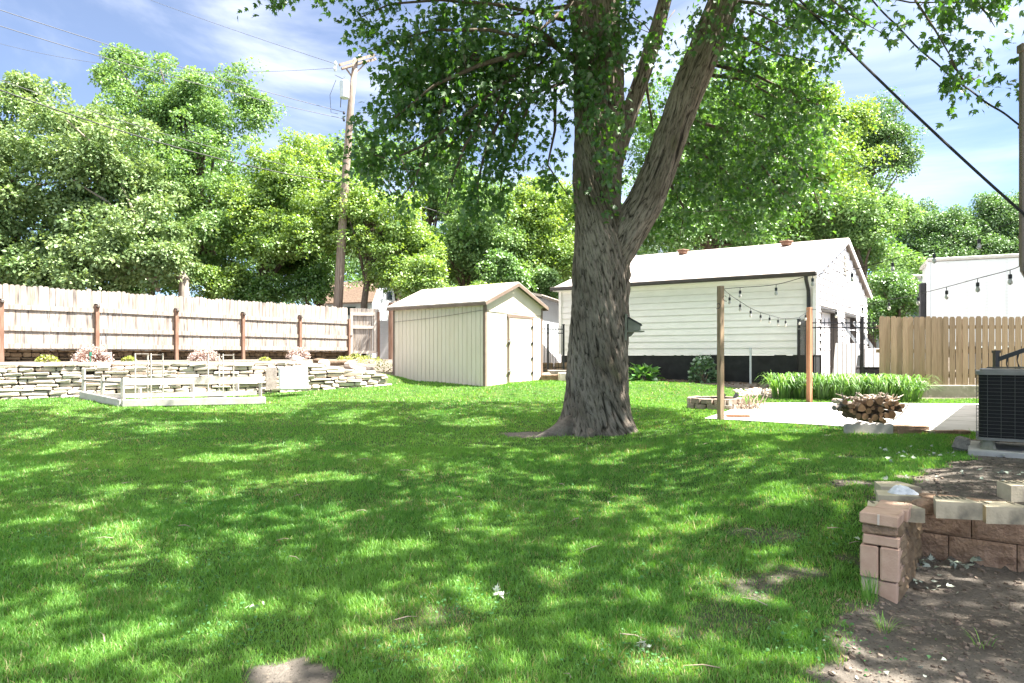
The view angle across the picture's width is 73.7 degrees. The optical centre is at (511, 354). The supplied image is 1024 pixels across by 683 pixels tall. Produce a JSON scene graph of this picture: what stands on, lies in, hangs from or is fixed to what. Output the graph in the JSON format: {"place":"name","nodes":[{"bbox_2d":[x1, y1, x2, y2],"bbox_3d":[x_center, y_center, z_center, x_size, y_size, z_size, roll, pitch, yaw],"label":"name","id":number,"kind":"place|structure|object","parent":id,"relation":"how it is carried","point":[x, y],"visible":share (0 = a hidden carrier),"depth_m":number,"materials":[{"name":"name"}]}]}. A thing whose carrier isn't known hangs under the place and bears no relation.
{"place":"outdoors","nodes":[
{"label":"outdoors","id":0,"kind":"place"},
{"bbox_2d":[0,373,981,682],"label":"grass","id":1,"kind":"structure","parent":0,"point":[118,507],"depth_m":5.37,"materials":[{"name":"plant"}]},
{"bbox_2d":[0,358,1023,682],"bbox_3d":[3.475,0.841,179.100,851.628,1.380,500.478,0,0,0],"label":"ground","id":2,"kind":"structure","parent":0,"point":[300,670],"depth_m":4.58,"materials":[{"name":"plant"}]},
{"bbox_2d":[0,69,141,297],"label":"linden tree","id":3,"kind":"object","parent":2,"relation":"on","point":[18,201],"visible":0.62,"depth_m":29.11,"materials":[{"name":"green plant"}]},
{"bbox_2d":[70,343,114,361],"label":"dry shrub","id":4,"kind":"object","parent":2,"relation":"on","point":[103,356],"visible":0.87,"depth_m":16.50,"materials":[{"name":"plant"}]},
{"bbox_2d":[0,99,218,297],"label":"linden tree","id":5,"kind":"object","parent":2,"relation":"on","point":[98,225],"visible":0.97,"depth_m":28.41,"materials":[{"name":"green plant"}]},
{"bbox_2d":[86,263,189,302],"bbox_3d":[-17.698,-1.978,32.018,4.406,4.969,3.352,0,0,0],"label":"shrub","id":6,"kind":"object","parent":2,"relation":"on","point":[163,289],"visible":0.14,"depth_m":31.38,"materials":[{"name":"green plant"}]},
{"bbox_2d":[134,353,162,398],"bbox_3d":[-7.919,0.483,14.895,0.534,1.040,0.212,0,0,0],"label":"plant support","id":7,"kind":"object","parent":2,"relation":"on","point":[147,364],"visible":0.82,"depth_m":14.80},
{"bbox_2d":[79,369,265,406],"bbox_3d":[-7.332,0.686,14.498,3.953,0.774,1.176,0,0,-7],"label":"planter frame","id":8,"kind":"object","parent":2,"relation":"on","point":[114,399],"visible":0.98,"depth_m":14.39,"materials":[{"name":"white wood"}]},
{"bbox_2d":[0,283,350,361],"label":"board fence","id":9,"kind":"object","parent":2,"relation":"on","point":[38,318],"visible":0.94,"depth_m":22.54,"materials":[{"name":"grey wood"}]},
{"bbox_2d":[350,308,379,358],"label":"wooden gate","id":10,"kind":"structure","parent":9,"relation":"attached to","point":[360,326],"depth_m":29.07,"materials":[{"name":"grey wood"}]},
{"bbox_2d":[4,340,361,361],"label":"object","id":11,"kind":"structure","parent":2,"relation":"on","point":[12,355],"depth_m":22.70,"materials":[{"name":"stone"}]},
{"bbox_2d":[18,95,347,297],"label":"backing tree","id":12,"kind":"object","parent":2,"relation":"on","point":[208,166],"visible":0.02,"depth_m":50.12,"materials":[{"name":"green plant"}]},
{"bbox_2d":[86,42,300,299],"bbox_3d":[-17.186,-8.141,34.872,13.197,17.314,8.396,0,0,21],"label":"ash tree","id":13,"kind":"object","parent":2,"relation":"on","point":[178,107],"visible":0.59,"depth_m":34.48,"materials":[{"name":"green plant"}]},
{"bbox_2d":[0,361,391,399],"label":"stone wall","id":14,"kind":"structure","parent":2,"relation":"on","point":[41,380],"depth_m":15.49,"materials":[{"name":"stone"}]},
{"bbox_2d":[187,347,221,360],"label":"dry shrub","id":15,"kind":"object","parent":2,"relation":"on","point":[199,355],"visible":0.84,"depth_m":18.17,"materials":[{"name":"plant"}]},
{"bbox_2d":[207,354,233,396],"bbox_3d":[-6.673,0.491,15.645,0.534,1.040,0.212,0,0,0],"label":"plant support","id":16,"kind":"object","parent":2,"relation":"on","point":[218,364],"visible":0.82,"depth_m":15.57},
{"bbox_2d":[193,262,260,299],"bbox_3d":[-13.054,-1.871,31.306,2.923,4.754,2.226,0,0,-22],"label":"shrub","id":17,"kind":"object","parent":2,"relation":"on","point":[224,280],"visible":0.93,"depth_m":30.73,"materials":[{"name":"green plant"}]},
{"bbox_2d":[221,270,287,303],"bbox_3d":[-12.100,-1.734,31.710,3.294,4.482,2.431,0,0,0],"label":"shrub","id":18,"kind":"object","parent":2,"relation":"on","point":[262,291],"visible":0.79,"depth_m":31.20,"materials":[{"name":"green plant"}]},
{"bbox_2d":[266,368,276,388],"bbox_3d":[-5.779,0.565,16.400,0.250,0.520,0.101,0,0,-20],"label":"board","id":19,"kind":"object","parent":2,"relation":"on","point":[271,378],"visible":1,"depth_m":16.38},
{"bbox_2d":[211,126,360,280],"bbox_3d":[-10.677,-5.449,33.759,7.407,11.924,7.870,0,0,0],"label":"elm tree","id":20,"kind":"object","parent":2,"relation":"on","point":[295,237],"visible":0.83,"depth_m":31.80,"materials":[{"name":"green plant"}]},
{"bbox_2d":[278,367,307,389],"bbox_3d":[-5.186,0.558,16.200,0.680,0.541,0.147,0,0,-34],"label":"panel","id":21,"kind":"object","parent":2,"relation":"on","point":[293,378],"visible":1,"depth_m":16.15,"materials":[{"name":"white paint"}]},
{"bbox_2d":[268,261,333,305],"bbox_3d":[-10.008,-1.942,32.128,3.621,4.898,2.511,0,0,0],"label":"shrub","id":22,"kind":"object","parent":2,"relation":"on","point":[313,281],"visible":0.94,"depth_m":31.89,"materials":[{"name":"green plant"}]},
{"bbox_2d":[253,159,371,306],"bbox_3d":[-10.162,-4.981,35.597,6.617,10.996,5.196,0,0,-25],"label":"elm tree","id":23,"kind":"object","parent":2,"relation":"on","point":[286,269],"visible":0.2,"depth_m":34.64,"materials":[{"name":"green plant"}]},
{"bbox_2d":[330,54,376,307],"bbox_3d":[-7.349,-7.135,31.248,1.201,13.839,2.416,0,0,37],"label":"utility pole","id":24,"kind":"object","parent":2,"relation":"on","point":[347,93],"visible":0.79,"depth_m":30.85,"materials":[{"name":"brown wood"}]},
{"bbox_2d":[0,89,341,182],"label":"power line","id":25,"kind":"object","parent":24,"relation":"attached to","point":[157,141],"visible":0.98,"depth_m":24.11,"materials":[{"name":"black rubber"}]},
{"bbox_2d":[1,10,341,111],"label":"power line","id":26,"kind":"object","parent":24,"relation":"attached to","point":[162,61],"visible":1,"depth_m":25.70,"materials":[{"name":"grey"}]},
{"bbox_2d":[1,26,342,118],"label":"power line","id":27,"kind":"object","parent":24,"relation":"attached to","point":[162,74],"visible":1,"depth_m":25.70,"materials":[{"name":"grey"}]},
{"bbox_2d":[313,281,403,357],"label":"gambrel house","id":28,"kind":"structure","parent":2,"relation":"on","point":[377,299],"depth_m":42.78,"materials":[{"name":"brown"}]},
{"bbox_2d":[269,217,457,305],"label":"backing tree","id":29,"kind":"object","parent":2,"relation":"on","point":[354,267],"visible":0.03,"depth_m":55.92,"materials":[{"name":"green plant"}]},
{"bbox_2d":[299,175,447,357],"bbox_3d":[-6.554,-3.955,31.839,6.907,8.934,4.666,0,0,32],"label":"mulberry tree","id":30,"kind":"object","parent":2,"relation":"on","point":[382,238],"visible":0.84,"depth_m":30.98,"materials":[{"name":"green plant"}]},
{"bbox_2d":[376,320,387,358],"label":"wooden fence","id":31,"kind":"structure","parent":2,"relation":"on","point":[383,339],"depth_m":33.40,"materials":[{"name":"white paint"}]},
{"bbox_2d":[388,301,397,358],"bbox_3d":[-3.820,-0.938,27.335,2.261,2.425,0.178,0,0,-19],"label":"fence","id":32,"kind":"object","parent":2,"relation":"on","point":[390,333],"visible":0.07,"depth_m":26.93,"materials":[{"name":"wood"}]},
{"bbox_2d":[311,125,513,231],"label":"locust tree","id":33,"kind":"object","parent":2,"relation":"on","point":[432,214],"visible":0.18,"depth_m":44.87,"materials":[{"name":"green plant"}]},
{"bbox_2d":[389,252,450,299],"bbox_3d":[-4.004,-2.027,29.756,2.648,5.066,2.397,0,0,0],"label":"shrub","id":34,"kind":"object","parent":2,"relation":"on","point":[421,274],"visible":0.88,"depth_m":29.30,"materials":[{"name":"green plant"}]},
{"bbox_2d":[387,282,548,386],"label":"shed","id":35,"kind":"structure","parent":2,"relation":"on","point":[486,346],"depth_m":18.47,"materials":[{"name":"beige paint"}]},
{"bbox_2d":[508,318,532,381],"bbox_3d":[0.238,-0.135,18.632,0.082,1.730,1.130,0,0,38],"label":"door","id":36,"kind":"structure","parent":35,"relation":"in","point":[520,341],"depth_m":18.64,"materials":[{"name":"beige paint"}]},
{"bbox_2d":[84,443,858,682],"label":"fallen twigs","id":37,"kind":"object","parent":2,"relation":"on","point":[588,548],"visible":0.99,"depth_m":4.85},
{"bbox_2d":[0,446,948,681],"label":"clover","id":38,"kind":"object","parent":2,"relation":"on","point":[603,669],"visible":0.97,"depth_m":4.03,"materials":[{"name":"green plant"}]},
{"bbox_2d":[410,175,550,286],"bbox_3d":[-1.716,-4.441,35.818,8.191,9.919,6.024,0,0,0],"label":"oak tree","id":39,"kind":"object","parent":2,"relation":"on","point":[463,259],"visible":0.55,"depth_m":34.70,"materials":[{"name":"green plant"}]},
{"bbox_2d":[469,248,538,292],"bbox_3d":[-0.391,-2.143,30.543,3.180,5.298,2.916,0,0,0],"label":"shrub","id":40,"kind":"object","parent":2,"relation":"on","point":[505,262],"visible":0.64,"depth_m":30.27,"materials":[{"name":"green plant"}]},
{"bbox_2d":[494,172,574,281],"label":"elm tree","id":41,"kind":"object","parent":2,"relation":"on","point":[540,215],"visible":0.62,"depth_m":36.04,"materials":[{"name":"green plant"}]},
{"bbox_2d":[531,292,560,366],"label":"outbuilding","id":42,"kind":"structure","parent":2,"relation":"on","point":[551,316],"depth_m":24.90,"materials":[{"name":"white paint"}]},
{"bbox_2d":[528,264,564,299],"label":"shrub","id":43,"kind":"object","parent":2,"relation":"on","point":[544,279],"visible":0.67,"depth_m":31.29,"materials":[{"name":"green plant"}]},
{"bbox_2d":[543,324,564,372],"bbox_3d":[1.207,-0.142,20.553,0.870,1.585,0.105,0,0,-23],"label":"iron fence","id":44,"kind":"object","parent":2,"relation":"on","point":[562,329],"visible":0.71,"depth_m":20.63,"materials":[{"name":"black metal"}]},
{"bbox_2d":[237,0,1023,437],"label":"maple tree","id":45,"kind":"object","parent":2,"relation":"on","point":[611,232],"visible":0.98,"depth_m":11.02,"materials":[{"name":"green plant"}]},
{"bbox_2d":[624,314,643,339],"bbox_3d":[2.014,-0.457,11.335,0.328,0.432,0.230,0,0,0],"label":"bird feeder","id":46,"kind":"object","parent":45,"relation":"attached to","point":[633,325],"visible":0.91,"depth_m":11.25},
{"bbox_2d":[628,363,665,381],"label":"hosta","id":47,"kind":"object","parent":2,"relation":"on","point":[652,375],"visible":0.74,"depth_m":19.54,"materials":[{"name":"green plant"}]},
{"bbox_2d":[687,354,716,382],"bbox_3d":[5.335,0.453,18.993,0.978,0.964,0.882,0,0,0],"label":"peony","id":48,"kind":"object","parent":2,"relation":"on","point":[709,365],"visible":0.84,"depth_m":18.91,"materials":[{"name":"green plant"}]},
{"bbox_2d":[550,238,871,382],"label":"garage","id":49,"kind":"structure","parent":2,"relation":"on","point":[673,303],"depth_m":19.82,"materials":[{"name":"white paint"}]},
{"bbox_2d":[822,312,830,379],"bbox_3d":[8.900,-0.225,19.595,0.050,2.150,2.302,0,0,36],"label":"overhead door","id":50,"kind":"structure","parent":49,"relation":"in","point":[824,315],"depth_m":20.01,"materials":[{"name":"white paint"}]},
{"bbox_2d":[621,50,853,255],"bbox_3d":[10.407,-7.040,32.580,11.532,15.110,9.723,0,0,0],"label":"walnut tree","id":51,"kind":"object","parent":2,"relation":"on","point":[706,242],"visible":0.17,"depth_m":30.80,"materials":[{"name":"green plant"}]},
{"bbox_2d":[754,372,801,398],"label":"daylily","id":52,"kind":"object","parent":2,"relation":"on","point":[784,390],"visible":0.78,"depth_m":16.75,"materials":[{"name":"green plant"}]},
{"bbox_2d":[649,179,938,280],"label":"backing tree","id":53,"kind":"object","parent":2,"relation":"on","point":[889,240],"visible":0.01,"depth_m":43.79,"materials":[{"name":"green plant"}]},
{"bbox_2d":[785,372,819,398],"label":"daylily","id":54,"kind":"object","parent":2,"relation":"on","point":[799,391],"visible":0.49,"depth_m":16.74,"materials":[{"name":"green plant"}]},
{"bbox_2d":[806,307,811,401],"bbox_3d":[7.056,0.050,16.200,0.100,2.355,0.100,0,0,-29],"label":"post","id":55,"kind":"object","parent":2,"relation":"on","point":[809,355],"visible":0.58,"depth_m":16.16,"materials":[{"name":"brown wood"}]},
{"bbox_2d":[726,59,900,261],"bbox_3d":[14.533,-7.237,33.537,8.035,15.499,7.514,0,0,27],"label":"walnut tree","id":56,"kind":"object","parent":2,"relation":"on","point":[857,112],"visible":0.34,"depth_m":32.87,"materials":[{"name":"green plant"}]},
{"bbox_2d":[794,372,846,399],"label":"daylily","id":57,"kind":"object","parent":2,"relation":"on","point":[818,392],"visible":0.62,"depth_m":16.53,"materials":[{"name":"green plant"}]},
{"bbox_2d":[797,317,877,378],"bbox_3d":[8.210,0.092,17.532,1.820,2.095,1.143,0,0,0],"label":"iron fence","id":58,"kind":"object","parent":2,"relation":"on","point":[862,323],"visible":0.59,"depth_m":17.01,"materials":[{"name":"black metal"}]},
{"bbox_2d":[815,373,860,399],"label":"daylily","id":59,"kind":"object","parent":2,"relation":"on","point":[835,390],"visible":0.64,"depth_m":16.46,"materials":[{"name":"green plant"}]},
{"bbox_2d":[705,402,978,432],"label":"patio","id":60,"kind":"structure","parent":2,"relation":"on","point":[936,416],"depth_m":12.58,"materials":[{"name":"concrete"}]},
{"bbox_2d":[687,396,742,409],"bbox_3d":[4.329,1.020,14.548,1.181,0.241,1.171,0,0,0],"label":"fire pit","id":61,"kind":"object","parent":60,"relation":"on","point":[704,402],"visible":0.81,"depth_m":14.12,"materials":[{"name":"stone"}]},
{"bbox_2d":[716,286,726,419],"bbox_3d":[3.635,0.011,11.896,0.181,2.428,0.122,0,0,0],"label":"post","id":62,"kind":"object","parent":60,"relation":"on","point":[720,352],"visible":0.95,"depth_m":11.86,"materials":[{"name":"brown wood"}]},
{"bbox_2d":[725,220,1018,297],"bbox_3d":[5.046,-1.295,10.092,0.463,0.641,4.513,0,0,-31],"label":"string light","id":63,"kind":"object","parent":62,"relation":"hanging from","point":[979,246],"visible":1,"depth_m":9.79,"materials":[{"name":"black rubber"}]},
{"bbox_2d":[738,388,770,408],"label":"plant","id":64,"kind":"object","parent":60,"relation":"on","point":[748,406],"visible":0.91,"depth_m":14.12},
{"bbox_2d":[832,343,858,379],"bbox_3d":[9.204,0.250,18.864,0.950,1.145,0.168,0,0,-29],"label":"sheet panel","id":65,"kind":"object","parent":2,"relation":"on","point":[844,358],"visible":0.57,"depth_m":18.82,"materials":[{"name":"white paint"}]},
{"bbox_2d":[834,373,883,399],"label":"daylily","id":66,"kind":"object","parent":2,"relation":"on","point":[852,390],"visible":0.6,"depth_m":16.45,"materials":[{"name":"green plant"}]},
{"bbox_2d":[802,182,926,347],"bbox_3d":[16.655,-3.699,31.049,6.866,8.424,4.846,0,0,-19],"label":"hackberry tree","id":67,"kind":"object","parent":2,"relation":"on","point":[863,232],"visible":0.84,"depth_m":30.23,"materials":[{"name":"green plant"}]},
{"bbox_2d":[850,571,881,602],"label":"grass tuft","id":68,"kind":"object","parent":2,"relation":"on","point":[867,585],"visible":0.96,"depth_m":4.12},
{"bbox_2d":[844,423,892,433],"bbox_3d":[5.077,1.081,9.727,0.692,0.218,0.055,0,0,-2],"label":"edging block","id":69,"kind":"object","parent":2,"relation":"on","point":[877,428],"depth_m":9.70,"materials":[{"name":"grey concrete"}]},
{"bbox_2d":[861,576,879,594],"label":"wall block","id":70,"kind":"structure","parent":2,"relation":"on","point":[866,578],"depth_m":4.24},
{"bbox_2d":[860,542,879,577],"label":"wall block","id":71,"kind":"structure","parent":70,"relation":"on","point":[870,557],"depth_m":4.24,"materials":[{"name":"concrete"}]},
{"bbox_2d":[849,373,892,396],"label":"daylily","id":72,"kind":"object","parent":2,"relation":"on","point":[870,390],"visible":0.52,"depth_m":16.43,"materials":[{"name":"green plant"}]},
{"bbox_2d":[865,348,878,365],"bbox_3d":[10.593,0.250,20.107,0.950,0.897,0.138,0,0,-29],"label":"sheet panel","id":73,"kind":"object","parent":2,"relation":"on","point":[868,356],"visible":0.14,"depth_m":20.03,"materials":[{"name":"white paint"}]},
{"bbox_2d":[835,86,928,196],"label":"hackberry tree","id":74,"kind":"object","parent":2,"relation":"on","point":[891,133],"visible":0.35,"depth_m":36.82,"materials":[{"name":"green plant"}]},
{"bbox_2d":[748,440,1023,682],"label":"clods","id":75,"kind":"object","parent":2,"relation":"on","point":[957,621],"visible":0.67,"depth_m":3.79,"materials":[{"name":"soil"}]},
{"bbox_2d":[864,373,913,399],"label":"daylily","id":76,"kind":"object","parent":2,"relation":"on","point":[892,390],"visible":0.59,"depth_m":16.32,"materials":[{"name":"green plant"}]},
{"bbox_2d":[879,577,903,603],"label":"wall block","id":77,"kind":"structure","parent":2,"relation":"on","point":[889,591],"depth_m":4.18,"materials":[{"name":"concrete"}]},
{"bbox_2d":[880,546,903,582],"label":"wall block","id":78,"kind":"structure","parent":77,"relation":"on","point":[890,569],"depth_m":4.17,"materials":[{"name":"concrete"}]},
{"bbox_2d":[863,533,902,547],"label":"wall block","id":79,"kind":"structure","parent":78,"relation":"on","point":[883,540],"depth_m":4.20,"materials":[{"name":"concrete"}]},
{"bbox_2d":[862,523,897,536],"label":"wall block","id":80,"kind":"structure","parent":79,"relation":"on","point":[876,529],"depth_m":4.21,"materials":[{"name":"concrete"}]},
{"bbox_2d":[859,506,903,528],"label":"wall block","id":81,"kind":"structure","parent":80,"relation":"on","point":[885,517],"depth_m":4.21,"materials":[{"name":"concrete"}]},
{"bbox_2d":[866,265,921,341],"bbox_3d":[14.969,-1.530,26.705,3.418,4.083,2.286,0,0,-35],"label":"bush","id":82,"kind":"object","parent":2,"relation":"on","point":[898,306],"visible":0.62,"depth_m":26.58,"materials":[{"name":"green plant"}]},
{"bbox_2d":[878,374,941,401],"bbox_3d":[9.537,0.788,16.471,1.731,0.672,1.772,0,0,0],"label":"daylily","id":83,"kind":"object","parent":2,"relation":"on","point":[912,393],"visible":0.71,"depth_m":16.19,"materials":[{"name":"green plant"}]},
{"bbox_2d":[854,536,982,568],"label":"leaf litter","id":84,"kind":"object","parent":2,"relation":"on","point":[972,559],"visible":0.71,"depth_m":4.89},
{"bbox_2d":[879,196,969,273],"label":"distant tree","id":85,"kind":"object","parent":2,"relation":"on","point":[930,217],"visible":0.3,"depth_m":50.59,"materials":[{"name":"green plant"}]},
{"bbox_2d":[886,203,987,260],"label":"distant tree","id":86,"kind":"object","parent":2,"relation":"on","point":[963,225],"visible":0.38,"depth_m":50.31,"materials":[{"name":"green plant"}]},
{"bbox_2d":[918,381,978,397],"bbox_3d":[11.930,0.890,17.060,3.740,0.480,0.300,0,0,0],"label":"footing","id":87,"kind":"object","parent":2,"relation":"on","point":[954,391],"visible":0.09,"depth_m":16.92,"materials":[{"name":"concrete"}]},
{"bbox_2d":[876,316,1023,384],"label":"cedar fence","id":88,"kind":"object","parent":87,"relation":"on","point":[923,347],"visible":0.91,"depth_m":17.00,"materials":[{"name":"brown wood"}]},
{"bbox_2d":[880,492,1023,601],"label":"block wall","id":89,"kind":"structure","parent":2,"relation":"on","point":[965,541],"depth_m":4.89,"materials":[{"name":"concrete"}]},
{"bbox_2d":[875,500,912,521],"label":"wall block","id":90,"kind":"structure","parent":89,"relation":"on","point":[902,506],"depth_m":4.40,"materials":[{"name":"concrete"}]},
{"bbox_2d":[867,500,924,522],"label":"cap block","id":91,"kind":"structure","parent":89,"relation":"on","point":[917,514],"depth_m":4.40,"materials":[{"name":"brown"}]},
{"bbox_2d":[874,481,921,493],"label":"cap block","id":92,"kind":"structure","parent":89,"relation":"on","point":[883,485],"depth_m":5.38,"materials":[{"name":"concrete"}]},
{"bbox_2d":[876,490,920,501],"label":"cap block","id":93,"kind":"structure","parent":89,"relation":"on","point":[883,495],"depth_m":4.86,"materials":[{"name":"concrete"}]},
{"bbox_2d":[888,485,918,494],"bbox_3d":[2.828,0.972,4.951,0.191,0.065,0.147,0,0,0],"label":"plastic bag","id":94,"kind":"object","parent":93,"relation":"on","point":[900,489],"visible":1,"depth_m":4.91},
{"bbox_2d":[911,498,933,515],"bbox_3d":[2.797,1.037,4.660,0.124,0.110,0.114,0,0,-10],"label":"stone","id":95,"kind":"object","parent":89,"relation":"on","point":[926,504],"visible":0.66,"depth_m":4.62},
{"bbox_2d":[933,496,982,519],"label":"cap block","id":96,"kind":"structure","parent":89,"relation":"on","point":[949,507],"depth_m":4.43,"materials":[{"name":"brown"}]},
{"bbox_2d":[978,501,1023,524],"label":"cap block","id":97,"kind":"structure","parent":89,"relation":"on","point":[1001,512],"depth_m":4.42,"materials":[{"name":"brown"}]},
{"bbox_2d":[997,480,1023,501],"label":"cap block","id":98,"kind":"object","parent":89,"relation":"on","point":[1011,491],"depth_m":4.69,"materials":[{"name":"brown"}]},
{"bbox_2d":[952,436,970,451],"bbox_3d":[5.202,1.026,7.903,0.105,0.168,0.223,0,0,-21],"label":"rock","id":99,"kind":"object","parent":2,"relation":"on","point":[960,443],"visible":0.96,"depth_m":7.87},
{"bbox_2d":[919,253,1023,373],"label":"garage","id":100,"kind":"structure","parent":2,"relation":"on","point":[997,295],"depth_m":21.50,"materials":[{"name":"metal"}]},
{"bbox_2d":[951,191,1018,348],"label":"distant tree","id":101,"kind":"object","parent":2,"relation":"on","point":[992,208],"visible":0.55,"depth_m":50.81,"materials":[{"name":"green plant"}]},
{"bbox_2d":[968,441,1023,458],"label":"pad","id":102,"kind":"object","parent":2,"relation":"on","point":[1011,450],"visible":0.76,"depth_m":7.39,"materials":[{"name":"grey concrete"}]},
{"bbox_2d":[975,367,1023,449],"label":"air conditioner","id":103,"kind":"object","parent":102,"relation":"on","point":[1001,404],"visible":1,"depth_m":7.34,"materials":[{"name":"paint"}]},
{"bbox_2d":[992,348,1023,441],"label":"stair railing","id":104,"kind":"object","parent":2,"relation":"on","point":[997,358],"visible":0.29,"depth_m":8.11,"materials":[{"name":"black metal"}]},
{"bbox_2d":[1002,189,1018,253],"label":"distant tree","id":105,"kind":"object","parent":2,"relation":"on","point":[1015,239],"visible":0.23,"depth_m":50.40,"materials":[{"name":"green plant"}]},
{"bbox_2d":[1017,43,1023,276],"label":"house","id":106,"kind":"structure","parent":2,"relation":"on","point":[1020,52],"depth_m":8.04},
{"bbox_2d":[798,0,1023,215],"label":"service cable","id":107,"kind":"object","parent":106,"relation":"attached to","point":[935,133],"visible":0.92,"depth_m":8.59,"materials":[{"name":"black rubber"}]},
{"bbox_2d":[811,266,1018,317],"bbox_3d":[6.663,-0.939,12.073,0.292,0.278,8.088,0,0,8],"label":"string light","id":108,"kind":"object","parent":106,"relation":"hanging from","point":[977,289],"visible":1,"depth_m":9.99,"materials":[{"name":"black rubber"}]},
{"bbox_2d":[872,0,1018,125],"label":"service cable","id":109,"kind":"object","parent":106,"relation":"attached to","point":[939,66],"visible":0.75,"depth_m":8.79,"materials":[{"name":"black rubber"}]},
{"bbox_2d":[0,0,1023,348],"label":"sky","id":110,"kind":"structure","parent":0,"point":[988,139],"materials":[{"name":"blue"}]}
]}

